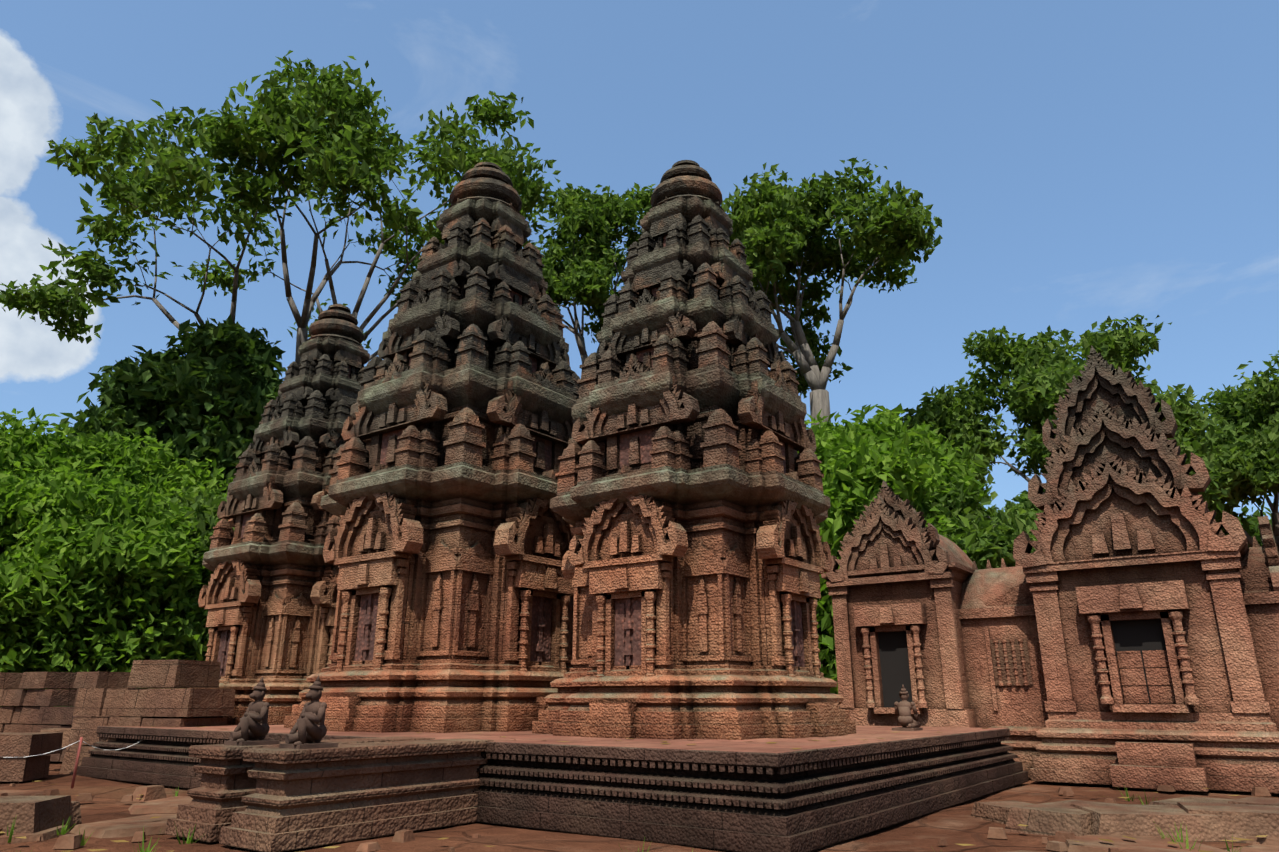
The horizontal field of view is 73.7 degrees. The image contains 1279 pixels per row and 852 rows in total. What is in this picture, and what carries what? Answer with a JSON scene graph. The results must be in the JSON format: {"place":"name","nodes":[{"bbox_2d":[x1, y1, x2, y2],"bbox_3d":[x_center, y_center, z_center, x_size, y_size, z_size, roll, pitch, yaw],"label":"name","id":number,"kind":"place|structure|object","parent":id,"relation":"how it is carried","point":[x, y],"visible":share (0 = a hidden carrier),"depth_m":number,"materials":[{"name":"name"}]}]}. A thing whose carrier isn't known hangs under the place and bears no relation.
{"place":"outdoors","nodes":[
{"label":"outdoors","id":0,"kind":"place"},
{"bbox_2d":[0,50,562,366],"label":"tree","id":1,"kind":"object","parent":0,"point":[324,148],"depth_m":30.78,"materials":[{"name":"green plant"}]},
{"bbox_2d":[198,304,369,724],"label":"tower","id":2,"kind":"structure","parent":0,"point":[267,599],"depth_m":14.99,"materials":[{"name":"stone"}]},
{"bbox_2d":[528,182,654,363],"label":"tree","id":3,"kind":"object","parent":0,"point":[583,273],"depth_m":48.81,"materials":[{"name":"green plant"}]},
{"bbox_2d":[0,761,1278,851],"bbox_3d":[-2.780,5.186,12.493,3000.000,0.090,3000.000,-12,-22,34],"label":"ground","id":4,"kind":"structure","parent":0,"point":[954,826],"depth_m":7.31,"materials":[{"name":"brown soil"}]},
{"bbox_2d":[0,728,77,781],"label":"stone block","id":5,"kind":"object","parent":4,"relation":"on","point":[42,741],"depth_m":12.01,"materials":[{"name":"brown stone"}]},
{"bbox_2d":[0,469,92,672],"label":"tree","id":6,"kind":"object","parent":4,"relation":"on","point":[8,478],"visible":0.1,"depth_m":19.88,"materials":[{"name":"green plant"}]},
{"bbox_2d":[0,671,137,761],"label":"enclosure wall","id":7,"kind":"structure","parent":4,"relation":"on","point":[34,701],"depth_m":16.29,"materials":[{"name":"brown stone"}]},
{"bbox_2d":[1,737,143,787],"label":"rope barrier","id":8,"kind":"object","parent":4,"relation":"on","point":[80,741],"visible":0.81,"depth_m":11.07,"materials":[{"name":"white fabric"}]},
{"bbox_2d":[0,407,157,635],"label":"tree","id":9,"kind":"object","parent":4,"relation":"on","point":[24,448],"visible":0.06,"depth_m":24.01,"materials":[{"name":"green plant"}]},
{"bbox_2d":[0,464,210,688],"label":"tree","id":10,"kind":"object","parent":4,"relation":"on","point":[87,554],"depth_m":20.05,"materials":[{"name":"green plant"}]},
{"bbox_2d":[18,427,232,669],"bbox_3d":[-15.746,4.930,26.591,7.929,9.190,8.458,-12,-22,34],"label":"tree","id":11,"kind":"object","parent":4,"relation":"on","point":[168,475],"visible":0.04,"depth_m":25.93,"materials":[{"name":"green plant"}]},
{"bbox_2d":[58,486,234,671],"bbox_3d":[-12.533,5.380,24.825,7.087,7.259,7.308,-12,-22,34],"label":"tree","id":12,"kind":"object","parent":4,"relation":"on","point":[206,518],"depth_m":22.76,"materials":[{"name":"green plant"}]},
{"bbox_2d":[59,660,234,773],"bbox_3d":[-7.626,4.545,13.349,2.362,1.665,0.991,-6,-19,18],"label":"block stack","id":13,"kind":"object","parent":4,"relation":"on","point":[181,696],"visible":0.46,"depth_m":13.07,"materials":[{"name":"brown stone"}]},
{"bbox_2d":[55,314,286,494],"bbox_3d":[-16.051,3.323,30.256,9.319,14.482,9.010,-12,-22,34],"label":"tree","id":14,"kind":"object","parent":4,"relation":"on","point":[211,393],"depth_m":29.14,"materials":[{"name":"green plant"}]},
{"bbox_2d":[165,737,434,841],"bbox_3d":[-3.047,3.380,8.116,0.720,0.710,2.420,-12,-22,34],"label":"stair pedestal","id":15,"kind":"object","parent":4,"relation":"on","point":[227,783],"visible":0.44,"depth_m":7.25,"materials":[{"name":"brown stone"}]},
{"bbox_2d":[224,677,279,745],"bbox_3d":[-3.488,2.578,7.732,0.306,0.585,0.387,-12,-22,34],"label":"guardian statue","id":16,"kind":"object","parent":15,"relation":"on","point":[252,728],"visible":1,"depth_m":7.64,"materials":[{"name":"stone"}]},
{"bbox_2d":[219,739,493,851],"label":"stair pedestal","id":17,"kind":"object","parent":4,"relation":"on","point":[301,798],"visible":0.9,"depth_m":7.14,"materials":[{"name":"brown stone"}]},
{"bbox_2d":[279,675,337,748],"bbox_3d":[-2.791,2.425,7.252,0.306,0.585,0.387,-12,-22,34],"label":"guardian statue","id":18,"kind":"object","parent":17,"relation":"on","point":[311,728],"visible":1,"depth_m":7.16,"materials":[{"name":"stone"}]},
{"bbox_2d":[76,725,1028,851],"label":"temple platform","id":19,"kind":"structure","parent":4,"relation":"on","point":[763,795],"depth_m":7.69,"materials":[{"name":"stone"}]},
{"bbox_2d":[284,162,579,732],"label":"tower","id":20,"kind":"structure","parent":19,"relation":"on","point":[446,548],"depth_m":12.23,"materials":[{"name":"stone"}]},
{"bbox_2d":[0,728,1266,851],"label":"fallen leaves","id":21,"kind":"object","parent":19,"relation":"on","point":[98,850],"visible":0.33,"depth_m":6.66,"materials":[{"name":"brown plant"}]},
{"bbox_2d":[532,160,855,739],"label":"tower","id":22,"kind":"structure","parent":19,"relation":"on","point":[690,502],"depth_m":10.23,"materials":[{"name":"stone"}]},
{"bbox_2d":[892,685,922,730],"bbox_3d":[3.559,3.759,11.400,0.306,0.585,0.387,-12,-22,34],"label":"guardian statue","id":23,"kind":"object","parent":19,"relation":"on","point":[904,707],"visible":1,"depth_m":11.30,"materials":[{"name":"stone"}]},
{"bbox_2d":[7,783,1247,851],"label":"weeds","id":24,"kind":"object","parent":4,"relation":"on","point":[83,842],"visible":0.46,"depth_m":6.76,"materials":[{"name":"green plant"}]},
{"bbox_2d":[0,795,1278,842],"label":"stone slabs","id":25,"kind":"structure","parent":4,"relation":"on","point":[1208,819],"depth_m":7.20,"materials":[{"name":"brown stone"}]},
{"bbox_2d":[0,783,1278,851],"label":"paving stones","id":26,"kind":"object","parent":4,"relation":"on","point":[154,799],"visible":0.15,"depth_m":7.03,"materials":[{"name":"brown stone"}]},
{"bbox_2d":[816,616,835,670],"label":"tree","id":27,"kind":"object","parent":4,"relation":"on","point":[825,647],"depth_m":29.13,"materials":[{"name":"green plant"}]},
{"bbox_2d":[797,403,975,693],"bbox_3d":[6.514,4.858,29.986,10.618,11.392,10.580,-12,-22,34],"label":"tree","id":28,"kind":"object","parent":4,"relation":"on","point":[857,469],"depth_m":27.30,"materials":[{"name":"green plant"}]},
{"bbox_2d":[804,408,992,668],"bbox_3d":[8.478,5.606,33.691,10.838,12.221,10.057,-12,-22,34],"label":"tree","id":29,"kind":"object","parent":4,"relation":"on","point":[951,461],"visible":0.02,"depth_m":32.33,"materials":[{"name":"green plant"}]},
{"bbox_2d":[815,473,1037,681],"bbox_3d":[10.587,5.936,30.402,11.155,9.592,9.968,-12,-22,34],"label":"tree","id":30,"kind":"object","parent":4,"relation":"on","point":[994,545],"visible":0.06,"depth_m":28.80,"materials":[{"name":"green plant"}]},
{"bbox_2d":[979,504,1041,535],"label":"tree","id":31,"kind":"object","parent":4,"relation":"on","point":[1029,521],"visible":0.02,"depth_m":67.09,"materials":[{"name":"green plant"}]},
{"bbox_2d":[1004,489,1044,521],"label":"tree","id":32,"kind":"object","parent":4,"relation":"on","point":[1023,499],"visible":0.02,"depth_m":70.93,"materials":[{"name":"green plant"}]},
{"bbox_2d":[821,480,1278,730],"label":"temple building","id":33,"kind":"structure","parent":4,"relation":"on","point":[910,593],"depth_m":13.64,"materials":[{"name":"stone"}]},
{"bbox_2d":[984,346,1278,792],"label":"temple building","id":34,"kind":"structure","parent":4,"relation":"on","point":[1139,578],"depth_m":12.01,"materials":[{"name":"stone"}]},
{"bbox_2d":[1189,350,1278,554],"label":"tree","id":35,"kind":"object","parent":4,"relation":"on","point":[1249,462],"depth_m":42.25,"materials":[{"name":"green plant"}]},
{"bbox_2d":[1237,502,1272,544],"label":"tree","id":36,"kind":"object","parent":4,"relation":"on","point":[1253,521],"visible":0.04,"depth_m":73.90,"materials":[{"name":"green plant"}]},
{"bbox_2d":[0,0,1278,518],"label":"sky","id":37,"kind":"structure","parent":0,"point":[1081,163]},
{"bbox_2d":[721,157,942,425],"bbox_3d":[8.144,0.075,38.336,12.743,25.583,12.684,-12,-22,34],"label":"tree","id":38,"kind":"object","parent":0,"point":[893,227],"depth_m":38.97,"materials":[{"name":"green plant"}]},
{"bbox_2d":[892,314,1229,527],"bbox_3d":[17.359,3.404,37.994,15.348,19.032,13.516,-12,-22,34],"label":"tree","id":39,"kind":"object","parent":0,"point":[1046,373],"depth_m":38.66,"materials":[{"name":"green plant"}]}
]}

